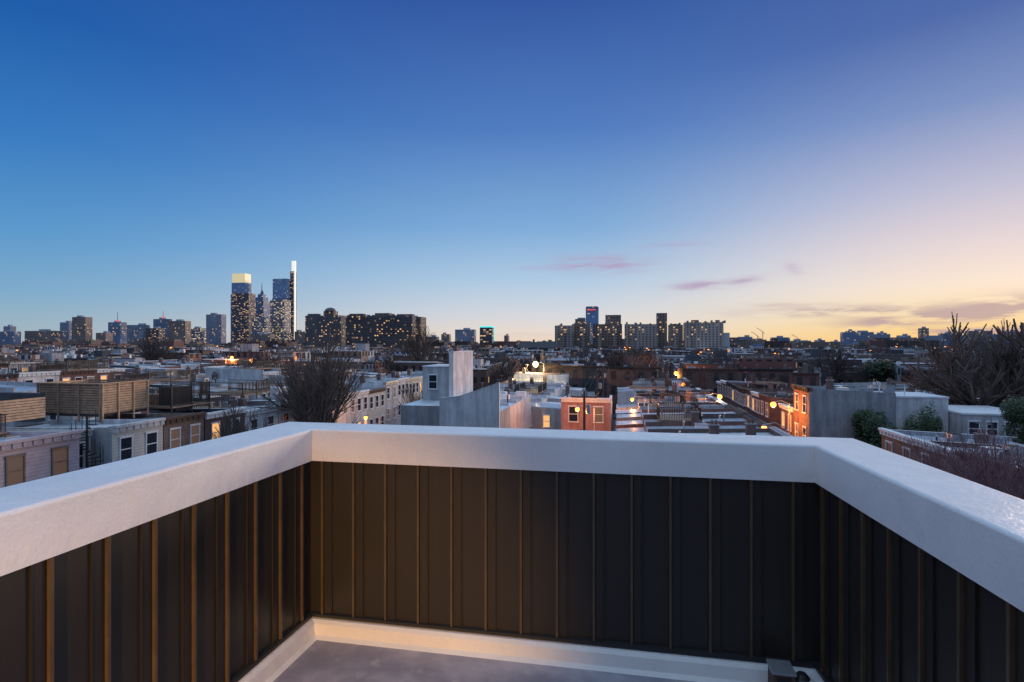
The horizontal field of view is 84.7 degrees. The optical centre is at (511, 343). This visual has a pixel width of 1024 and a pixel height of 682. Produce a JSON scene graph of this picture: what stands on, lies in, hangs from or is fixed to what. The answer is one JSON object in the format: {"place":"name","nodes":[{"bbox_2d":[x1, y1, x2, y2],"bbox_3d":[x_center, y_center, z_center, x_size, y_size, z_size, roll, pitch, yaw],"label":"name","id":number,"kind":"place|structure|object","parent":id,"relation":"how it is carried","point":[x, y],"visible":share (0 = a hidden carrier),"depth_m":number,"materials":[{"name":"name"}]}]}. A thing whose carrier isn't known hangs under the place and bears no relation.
{"place":"outdoors","nodes":[
{"label":"outdoors","id":0,"kind":"place"},
{"bbox_2d":[0,368,60,382],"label":"row house","id":1,"kind":"structure","parent":0,"point":[44,376],"depth_m":67.05,"materials":[{"name":"grey brick"}]},
{"bbox_2d":[0,414,82,487],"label":"row house","id":2,"kind":"structure","parent":0,"point":[26,456],"depth_m":31.70,"materials":[{"name":"white brick"}]},
{"bbox_2d":[0,392,44,422],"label":"wooden privacy fence","id":3,"kind":"object","parent":2,"relation":"on","point":[22,407],"visible":1,"depth_m":38.23,"materials":[{"name":"brown wood"}]},
{"bbox_2d":[2,428,93,469],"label":"row house","id":4,"kind":"structure","parent":0,"point":[82,458],"depth_m":35.89,"materials":[{"name":"beige"}]},
{"bbox_2d":[0,377,98,426],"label":"row house","id":5,"kind":"structure","parent":0,"point":[14,386],"depth_m":49.03,"materials":[{"name":"grey brick"}]},
{"bbox_2d":[2,418,165,466],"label":"row house","id":6,"kind":"structure","parent":0,"point":[113,440],"depth_m":37.50,"materials":[{"name":"white paint"}]},
{"bbox_2d":[17,412,206,450],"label":"row house","id":7,"kind":"structure","parent":0,"point":[181,429],"depth_m":42.55,"materials":[{"name":"beige brick"}]},
{"bbox_2d":[35,379,149,422],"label":"wooden roof deck","id":8,"kind":"structure","parent":7,"relation":"on","point":[78,398],"depth_m":41.48,"materials":[{"name":"brown wood"}]},
{"bbox_2d":[108,321,126,340],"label":"skyline building","id":9,"kind":"structure","parent":0,"point":[118,329],"depth_m":1629.61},
{"bbox_2d":[99,357,177,375],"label":"row house","id":10,"kind":"structure","parent":0,"point":[149,367],"depth_m":102.65,"materials":[{"name":"grey brick"}]},
{"bbox_2d":[127,323,149,341],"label":"skyline building","id":11,"kind":"structure","parent":0,"point":[135,331],"depth_m":2001.45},
{"bbox_2d":[81,407,246,440],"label":"row house","id":12,"kind":"structure","parent":0,"point":[211,418],"depth_m":46.23,"materials":[{"name":"brick"}]},
{"bbox_2d":[149,386,189,411],"bbox_3d":[-29.419,4.560,47.282,4.000,2.000,1.600,0,0,11],"label":"stair bulkhead","id":13,"kind":"object","parent":12,"relation":"on","point":[185,394],"visible":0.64,"depth_m":46.41,"materials":[{"name":"brown wood"}]},
{"bbox_2d":[149,381,209,412],"bbox_3d":[-29.273,4.450,47.508,5.000,2.420,4.300,0,0,11],"label":"roof deck railing","id":14,"kind":"object","parent":12,"relation":"on","point":[192,401],"visible":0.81,"depth_m":46.09,"materials":[{"name":"black metal"}]},
{"bbox_2d":[167,319,190,343],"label":"skyline building","id":15,"kind":"structure","parent":0,"point":[179,329],"depth_m":1625.92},
{"bbox_2d":[191,327,205,342],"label":"skyline building","id":16,"kind":"structure","parent":0,"point":[198,333],"depth_m":1994.67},
{"bbox_2d":[150,382,248,401],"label":"row house","id":17,"kind":"structure","parent":0,"point":[213,387],"depth_m":71.20,"materials":[{"name":"grey brick"}]},
{"bbox_2d":[206,313,225,345],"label":"skyline building","id":18,"kind":"structure","parent":0,"point":[215,328],"depth_m":1738.29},
{"bbox_2d":[172,371,267,400],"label":"row house","id":19,"kind":"structure","parent":0,"point":[225,383],"depth_m":74.98,"materials":[{"name":"grey brick"}]},
{"bbox_2d":[190,395,278,430],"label":"row house","id":20,"kind":"structure","parent":0,"point":[260,416],"depth_m":52.11,"materials":[{"name":"grey brick"}]},
{"bbox_2d":[231,273,250,342],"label":"glass tower","id":21,"kind":"structure","parent":0,"point":[241,282],"depth_m":2283.12,"materials":[{"name":"blue"}]},
{"bbox_2d":[232,292,255,342],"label":"office tower","id":22,"kind":"structure","parent":0,"point":[243,309],"depth_m":2131.95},
{"bbox_2d":[203,358,288,389],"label":"row house","id":23,"kind":"structure","parent":0,"point":[243,370],"depth_m":81.84,"materials":[{"name":"grey brick"}]},
{"bbox_2d":[343,385,369,423],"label":"row house","id":24,"kind":"structure","parent":0,"point":[361,409],"depth_m":70.19,"materials":[{"name":"paint"}]},
{"bbox_2d":[350,387,386,424],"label":"row house","id":25,"kind":"structure","parent":0,"point":[376,401],"depth_m":75.16,"materials":[{"name":"paint"}]},
{"bbox_2d":[344,374,398,424],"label":"row house","id":26,"kind":"structure","parent":0,"point":[390,404],"depth_m":79.28,"materials":[{"name":"paint"}]},
{"bbox_2d":[345,372,409,424],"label":"row house","id":27,"kind":"structure","parent":0,"point":[402,382],"depth_m":83.23,"materials":[{"name":"paint"}]},
{"bbox_2d":[401,347,529,428],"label":"firewall house","id":28,"kind":"structure","parent":0,"point":[454,377],"depth_m":56.29,"materials":[{"name":"white paint"}]},
{"bbox_2d":[455,328,475,341],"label":"skyline building","id":29,"kind":"structure","parent":0,"point":[466,334],"depth_m":1730.11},
{"bbox_2d":[439,382,509,427],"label":"party wall house","id":30,"kind":"structure","parent":0,"point":[481,407],"depth_m":45.48,"materials":[{"name":"white paint"}]},
{"bbox_2d":[0,422,1023,681],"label":"roof terrace","id":31,"kind":"structure","parent":0,"point":[324,552],"depth_m":2.79,"materials":[{"name":"dark metal cladding"},{"name":"white stucco"},{"name":"grey concrete"}]},
{"bbox_2d":[0,0,1023,342],"label":"sky","id":32,"kind":"structure","parent":0,"point":[810,170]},
{"bbox_2d":[500,381,560,402],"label":"row house","id":33,"kind":"structure","parent":0,"point":[549,397],"depth_m":79.21,"materials":[{"name":"grey brick"}]},
{"bbox_2d":[504,387,560,429],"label":"row house","id":34,"kind":"structure","parent":0,"point":[545,416],"depth_m":63.66,"materials":[{"name":"paint"}]},
{"bbox_2d":[503,377,583,396],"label":"row house","id":35,"kind":"structure","parent":0,"point":[574,391],"depth_m":97.22,"materials":[{"name":"grey brick"}]},
{"bbox_2d":[556,358,581,387],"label":"row house","id":36,"kind":"structure","parent":0,"point":[575,374],"depth_m":113.71,"materials":[{"name":"red brick"}]},
{"bbox_2d":[561,383,611,430],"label":"row house","id":37,"kind":"structure","parent":0,"point":[571,418],"depth_m":56.68,"materials":[{"name":"red brick"}]},
{"bbox_2d":[582,361,607,397],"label":"row house","id":38,"kind":"structure","parent":0,"point":[587,373],"depth_m":112.91,"materials":[{"name":"red brick"}]},
{"bbox_2d":[607,362,633,413],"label":"row house","id":39,"kind":"structure","parent":0,"point":[617,377],"depth_m":112.07,"materials":[{"name":"red brick"}]},
{"bbox_2d":[612,355,633,430],"bbox_3d":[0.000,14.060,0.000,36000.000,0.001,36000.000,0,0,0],"label":"ground","id":40,"kind":"structure","parent":0,"point":[613,422],"depth_m":100.52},
{"bbox_2d":[0,330,20,343],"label":"skyline building","id":41,"kind":"structure","parent":40,"relation":"on","point":[10,337],"depth_m":1725.96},
{"bbox_2d":[25,329,61,340],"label":"skyline building","id":42,"kind":"structure","parent":40,"relation":"on","point":[43,334],"depth_m":1935.81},
{"bbox_2d":[8,363,97,382],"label":"row house","id":43,"kind":"structure","parent":40,"relation":"on","point":[76,375],"depth_m":71.30,"materials":[{"name":"grey brick"}]},
{"bbox_2d":[72,315,91,339],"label":"skyline building","id":44,"kind":"structure","parent":40,"relation":"on","point":[81,327],"depth_m":1627.27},
{"bbox_2d":[71,405,103,468],"bbox_3d":[-26.668,8.960,35.236,1.713,10.200,1.716,0,0,0],"label":"spiral stair","id":45,"kind":"object","parent":40,"relation":"on","point":[87,445],"visible":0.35,"depth_m":35.18,"materials":[{"name":"black metal"}]},
{"bbox_2d":[71,362,125,381],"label":"row house","id":46,"kind":"structure","parent":40,"relation":"on","point":[103,374],"depth_m":75.59,"materials":[{"name":"grey brick"}]},
{"bbox_2d":[36,359,108,370],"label":"roof deck railing","id":47,"kind":"object","parent":46,"relation":"on","point":[75,368],"visible":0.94,"depth_m":73.83,"materials":[{"name":"black metal"}]},
{"bbox_2d":[136,326,189,360],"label":"bare tree","id":48,"kind":"object","parent":40,"relation":"on","point":[147,355],"visible":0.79,"depth_m":120.25,"materials":[{"name":"brown plant"}]},
{"bbox_2d":[210,399,269,438],"bbox_3d":[-18.139,8.944,39.057,5.931,10.400,4.035,0,0,-39],"label":"bare tree","id":49,"kind":"object","parent":40,"relation":"on","point":[235,427],"visible":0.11,"depth_m":38.09,"materials":[{"name":"brown plant"}]},
{"bbox_2d":[223,395,295,423],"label":"row house","id":50,"kind":"structure","parent":40,"relation":"on","point":[283,417],"depth_m":54.69,"materials":[{"name":"paint"}]},
{"bbox_2d":[198,379,269,398],"bbox_3d":[-28.346,4.650,57.516,5.000,1.820,4.300,0,0,11],"label":"roof deck railing","id":51,"kind":"object","parent":50,"relation":"on","point":[241,387],"visible":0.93,"depth_m":56.80,"materials":[{"name":"black metal"}]},
{"bbox_2d":[252,317,272,333],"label":"office tower","id":52,"kind":"structure","parent":40,"relation":"on","point":[262,324],"depth_m":2032.34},
{"bbox_2d":[256,287,269,317],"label":"spire tower","id":53,"kind":"structure","parent":40,"relation":"on","point":[262,306],"depth_m":2231.26,"materials":[{"name":"glass"}]},
{"bbox_2d":[270,300,290,341],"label":"office tower","id":54,"kind":"structure","parent":40,"relation":"on","point":[280,313],"depth_m":2080.97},
{"bbox_2d":[272,261,296,341],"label":"lantern tower","id":55,"kind":"structure","parent":40,"relation":"on","point":[284,289],"depth_m":2336.39,"materials":[{"name":"blue"}]},
{"bbox_2d":[248,327,369,423],"bbox_3d":[-14.298,6.451,41.347,6.201,15.467,9.114,0,0,20],"label":"bare tree","id":56,"kind":"object","parent":40,"relation":"on","point":[327,388],"visible":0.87,"depth_m":41.78,"materials":[{"name":"brown plant"}]},
{"bbox_2d":[271,340,346,421],"bbox_3d":[-19.344,6.813,53.992,6.502,14.769,7.406,0,0,-6],"label":"bare tree","id":57,"kind":"object","parent":40,"relation":"on","point":[300,379],"visible":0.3,"depth_m":52.54,"materials":[{"name":"brown plant"}]},
{"bbox_2d":[305,308,345,347],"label":"apartment block","id":58,"kind":"structure","parent":40,"relation":"on","point":[319,326],"depth_m":890.34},
{"bbox_2d":[345,313,425,346],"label":"apartment block","id":59,"kind":"structure","parent":40,"relation":"on","point":[384,329],"depth_m":829.16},
{"bbox_2d":[383,323,449,360],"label":"bare tree","id":60,"kind":"object","parent":40,"relation":"on","point":[415,349],"visible":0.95,"depth_m":140.17,"materials":[{"name":"brown plant"}]},
{"bbox_2d":[480,326,494,343],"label":"glass tower","id":61,"kind":"structure","parent":40,"relation":"on","point":[486,334],"depth_m":1287.91,"materials":[{"name":"grey"}]},
{"bbox_2d":[0,337,1008,349],"bbox_3d":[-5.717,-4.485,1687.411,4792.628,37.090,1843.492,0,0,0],"label":"distant city blocks","id":62,"kind":"structure","parent":40,"relation":"on","point":[775,343],"depth_m":892.81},
{"bbox_2d":[0,342,1022,390],"bbox_3d":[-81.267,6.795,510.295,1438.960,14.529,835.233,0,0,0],"label":"distant row houses","id":63,"kind":"structure","parent":40,"relation":"on","point":[485,358],"depth_m":173.84,"materials":[{"name":"brick"}]},
{"bbox_2d":[15,344,1021,382],"bbox_3d":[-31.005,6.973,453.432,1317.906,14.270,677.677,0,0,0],"label":"distant bare trees","id":64,"kind":"object","parent":40,"relation":"on","point":[640,360],"visible":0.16,"depth_m":133.45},
{"bbox_2d":[516,339,560,350],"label":"gabled hall","id":65,"kind":"structure","parent":40,"relation":"on","point":[544,346],"depth_m":414.64,"materials":[{"name":"brick"}]},
{"bbox_2d":[513,367,586,395],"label":"row house","id":66,"kind":"structure","parent":40,"relation":"on","point":[524,374],"depth_m":106.07,"materials":[{"name":"white brick"}]},
{"bbox_2d":[555,319,590,347],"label":"apartment block","id":67,"kind":"structure","parent":40,"relation":"on","point":[577,332],"depth_m":712.71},
{"bbox_2d":[578,306,598,343],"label":"glass tower","id":68,"kind":"structure","parent":40,"relation":"on","point":[592,315],"depth_m":1485.05,"materials":[{"name":"blue"}]},
{"bbox_2d":[593,315,621,348],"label":"apartment block","id":69,"kind":"structure","parent":40,"relation":"on","point":[608,333],"depth_m":721.94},
{"bbox_2d":[625,313,666,354],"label":"apartment block","id":70,"kind":"structure","parent":40,"relation":"on","point":[646,335],"depth_m":707.06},
{"bbox_2d":[617,378,691,404],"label":"row house","id":71,"kind":"structure","parent":40,"relation":"on","point":[625,396],"depth_m":89.55,"materials":[{"name":"grey brick"}]},
{"bbox_2d":[668,323,682,347],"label":"apartment block","id":72,"kind":"structure","parent":40,"relation":"on","point":[675,335],"depth_m":719.56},
{"bbox_2d":[637,390,720,408],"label":"row house","id":73,"kind":"structure","parent":40,"relation":"on","point":[712,399],"depth_m":68.53,"materials":[{"name":"grey brick"}]},
{"bbox_2d":[678,368,713,393],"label":"bare tree","id":74,"kind":"object","parent":40,"relation":"on","point":[687,385],"visible":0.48,"depth_m":84.06,"materials":[{"name":"brown plant"}]},
{"bbox_2d":[683,320,729,347],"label":"apartment block","id":75,"kind":"structure","parent":40,"relation":"on","point":[698,334],"depth_m":703.98,"materials":[{"name":"paint"}]},
{"bbox_2d":[642,408,773,431],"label":"row house","id":76,"kind":"structure","parent":40,"relation":"on","point":[694,423],"depth_m":46.35,"materials":[{"name":"grey brick"}]},
{"bbox_2d":[791,377,904,446],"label":"row house","id":77,"kind":"structure","parent":40,"relation":"on","point":[829,409],"depth_m":51.41,"materials":[{"name":"paint"}]},
{"bbox_2d":[851,406,875,441],"bbox_3d":[31.419,9.804,50.174,2.036,8.512,2.411,0,0,16],"label":"evergreen shrub","id":78,"kind":"object","parent":40,"relation":"on","point":[858,420],"visible":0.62,"depth_m":49.96,"materials":[{"name":"green plant"}]},
{"bbox_2d":[862,413,888,448],"bbox_3d":[31.688,10.017,48.920,2.494,8.085,2.284,0,0,0],"label":"evergreen shrub","id":79,"kind":"object","parent":40,"relation":"on","point":[876,439],"visible":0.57,"depth_m":48.67,"materials":[{"name":"green plant"}]},
{"bbox_2d":[860,357,896,382],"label":"evergreen tree","id":80,"kind":"object","parent":40,"relation":"on","point":[886,367],"visible":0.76,"depth_m":118.48,"materials":[{"name":"green plant"}]},
{"bbox_2d":[901,401,942,431],"bbox_3d":[35.470,9.427,49.019,3.018,9.267,2.913,0,0,0],"label":"evergreen shrub","id":81,"kind":"object","parent":40,"relation":"on","point":[923,424],"visible":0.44,"depth_m":48.68,"materials":[{"name":"green plant"}]},
{"bbox_2d":[873,391,1019,438],"bbox_3d":[39.919,9.385,51.285,10.100,9.350,7.180,0,0,11],"label":"stucco annex","id":82,"kind":"object","parent":40,"relation":"on","point":[961,419],"visible":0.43,"depth_m":50.09,"materials":[{"name":"paint"}]},
{"bbox_2d":[900,312,1023,407],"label":"bare tree","id":83,"kind":"object","parent":40,"relation":"on","point":[958,368],"visible":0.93,"depth_m":54.84,"materials":[{"name":"brown plant"}]},
{"bbox_2d":[905,417,1023,494],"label":"bare tree","id":84,"kind":"object","parent":40,"relation":"on","point":[975,447],"visible":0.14,"depth_m":27.50,"materials":[{"name":"red plant"}]},
{"bbox_2d":[937,318,1021,393],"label":"bare tree","id":85,"kind":"object","parent":40,"relation":"on","point":[1001,338],"visible":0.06,"depth_m":68.13,"materials":[{"name":"brown plant"}]},
{"bbox_2d":[997,396,1023,443],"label":"evergreen tree","id":86,"kind":"object","parent":40,"relation":"on","point":[1013,409],"visible":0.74,"depth_m":41.98,"materials":[{"name":"green plant"}]},
{"bbox_2d":[634,361,660,378],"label":"row house","id":87,"kind":"structure","parent":0,"point":[649,372],"depth_m":110.90,"materials":[{"name":"red brick"}]},
{"bbox_2d":[616,390,712,409],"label":"row house","id":88,"kind":"structure","parent":0,"point":[631,406],"depth_m":71.67,"materials":[{"name":"grey brick"}]},
{"bbox_2d":[616,390,726,413],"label":"row house","id":89,"kind":"structure","parent":0,"point":[676,403],"depth_m":63.00,"materials":[{"name":"grey brick"}]},
{"bbox_2d":[635,382,708,403],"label":"row house","id":90,"kind":"structure","parent":0,"point":[671,392],"depth_m":78.00,"materials":[{"name":"grey brick"}]},
{"bbox_2d":[629,377,668,392],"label":"roof deck railing","id":91,"kind":"object","parent":90,"relation":"on","point":[649,384],"visible":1,"depth_m":73.45,"materials":[{"name":"black metal"}]},
{"bbox_2d":[615,393,735,420],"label":"row house","id":92,"kind":"structure","parent":0,"point":[627,417],"depth_m":59.08,"materials":[{"name":"grey brick"}]},
{"bbox_2d":[615,394,748,428],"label":"row house","id":93,"kind":"structure","parent":0,"point":[648,411],"depth_m":54.01,"materials":[{"name":"grey brick"}]},
{"bbox_2d":[614,402,759,431],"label":"row house","id":94,"kind":"structure","parent":0,"point":[664,417],"depth_m":49.75,"materials":[{"name":"grey brick"}]},
{"bbox_2d":[678,361,708,393],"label":"row house","id":95,"kind":"structure","parent":0,"point":[684,372],"depth_m":109.25,"materials":[{"name":"red brick"}]},
{"bbox_2d":[648,419,791,435],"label":"row house","id":96,"kind":"structure","parent":0,"point":[750,429],"depth_m":41.69,"materials":[{"name":"grey brick"}]},
{"bbox_2d":[709,360,737,397],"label":"row house","id":97,"kind":"structure","parent":0,"point":[719,373],"depth_m":108.32,"materials":[{"name":"red brick"}]},
{"bbox_2d":[735,363,764,380],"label":"row house","id":98,"kind":"structure","parent":0,"point":[742,374],"depth_m":107.33,"materials":[{"name":"red brick"}]},
{"bbox_2d":[731,380,791,406],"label":"row house","id":99,"kind":"structure","parent":0,"point":[734,396],"depth_m":85.66,"materials":[{"name":"red brick"}]},
{"bbox_2d":[746,374,788,387],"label":"roof deck railing","id":100,"kind":"object","parent":99,"relation":"on","point":[784,379],"visible":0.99,"depth_m":82.66,"materials":[{"name":"black metal"}]},
{"bbox_2d":[743,380,793,414],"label":"row house","id":101,"kind":"structure","parent":0,"point":[748,402],"depth_m":77.14,"materials":[{"name":"red brick"}]},
{"bbox_2d":[750,391,793,418],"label":"row house","id":102,"kind":"structure","parent":0,"point":[755,409],"depth_m":72.14,"materials":[{"name":"paint"}]},
{"bbox_2d":[758,393,793,428],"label":"row house","id":103,"kind":"structure","parent":0,"point":[769,413],"depth_m":65.53,"materials":[{"name":"red brick"}]},
{"bbox_2d":[765,363,792,385],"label":"row house","id":104,"kind":"structure","parent":0,"point":[785,371],"depth_m":106.26,"materials":[{"name":"red brick"}]},
{"bbox_2d":[778,403,793,435],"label":"row house","id":105,"kind":"structure","parent":0,"point":[784,414],"depth_m":58.48,"materials":[{"name":"beige brick"}]},
{"bbox_2d":[766,658,810,681],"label":"roof drain","id":106,"kind":"object","parent":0,"point":[781,670],"visible":1,"depth_m":2.58,"materials":[{"name":"grey metal"}]},
{"bbox_2d":[788,366,819,385],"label":"row house","id":107,"kind":"structure","parent":0,"point":[807,379],"depth_m":105.39,"materials":[{"name":"red brick"}]},
{"bbox_2d":[840,330,873,344],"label":"skyline building","id":108,"kind":"structure","parent":0,"point":[846,338],"depth_m":1603.58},
{"bbox_2d":[878,427,1023,460],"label":"row house","id":109,"kind":"structure","parent":0,"point":[893,437],"depth_m":40.42,"materials":[{"name":"red brick"}]},
{"bbox_2d":[913,422,1023,469],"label":"row house","id":110,"kind":"structure","parent":0,"point":[1010,447],"depth_m":36.01,"materials":[{"name":"red brick"}]},
{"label":"street","id":111,"kind":"structure","parent":0,"visible":0},
{"bbox_2d":[882,427,962,470],"bbox_3d":[21.717,9.265,30.748,6.857,9.621,6.468,0,0,25],"label":"bare tree","id":112,"kind":"object","parent":111,"relation":"on","point":[924,456],"visible":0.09,"depth_m":30.96,"materials":[{"name":"red plant"}]},
{"bbox_2d":[918,446,1023,498],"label":"bare tree","id":113,"kind":"object","parent":111,"relation":"on","point":[1004,486],"visible":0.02,"depth_m":22.26,"materials":[{"name":"red plant"}]},
{"bbox_2d":[921,430,1023,496],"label":"bare tree","id":114,"kind":"object","parent":111,"relation":"on","point":[998,468],"visible":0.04,"depth_m":24.23,"materials":[{"name":"red plant"}]},
{"bbox_2d":[939,433,1023,499],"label":"bare tree","id":115,"kind":"object","parent":111,"relation":"on","point":[978,474],"visible":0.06,"depth_m":22.53,"materials":[{"name":"red plant"}]},
{"bbox_3d":[-42.596,8.800,60.280,13.890,10.521,5.200,0,0,11],"label":"row house","id":116,"kind":"object","parent":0,"visible":0},
{"bbox_2d":[110,369,190,387],"bbox_3d":[-41.040,3.850,64.012,5.000,1.820,6.010,0,0,11],"label":"roof deck railing","id":117,"kind":"object","parent":116,"relation":"on","point":[148,375],"visible":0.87,"depth_m":62.20,"materials":[{"name":"black metal"}]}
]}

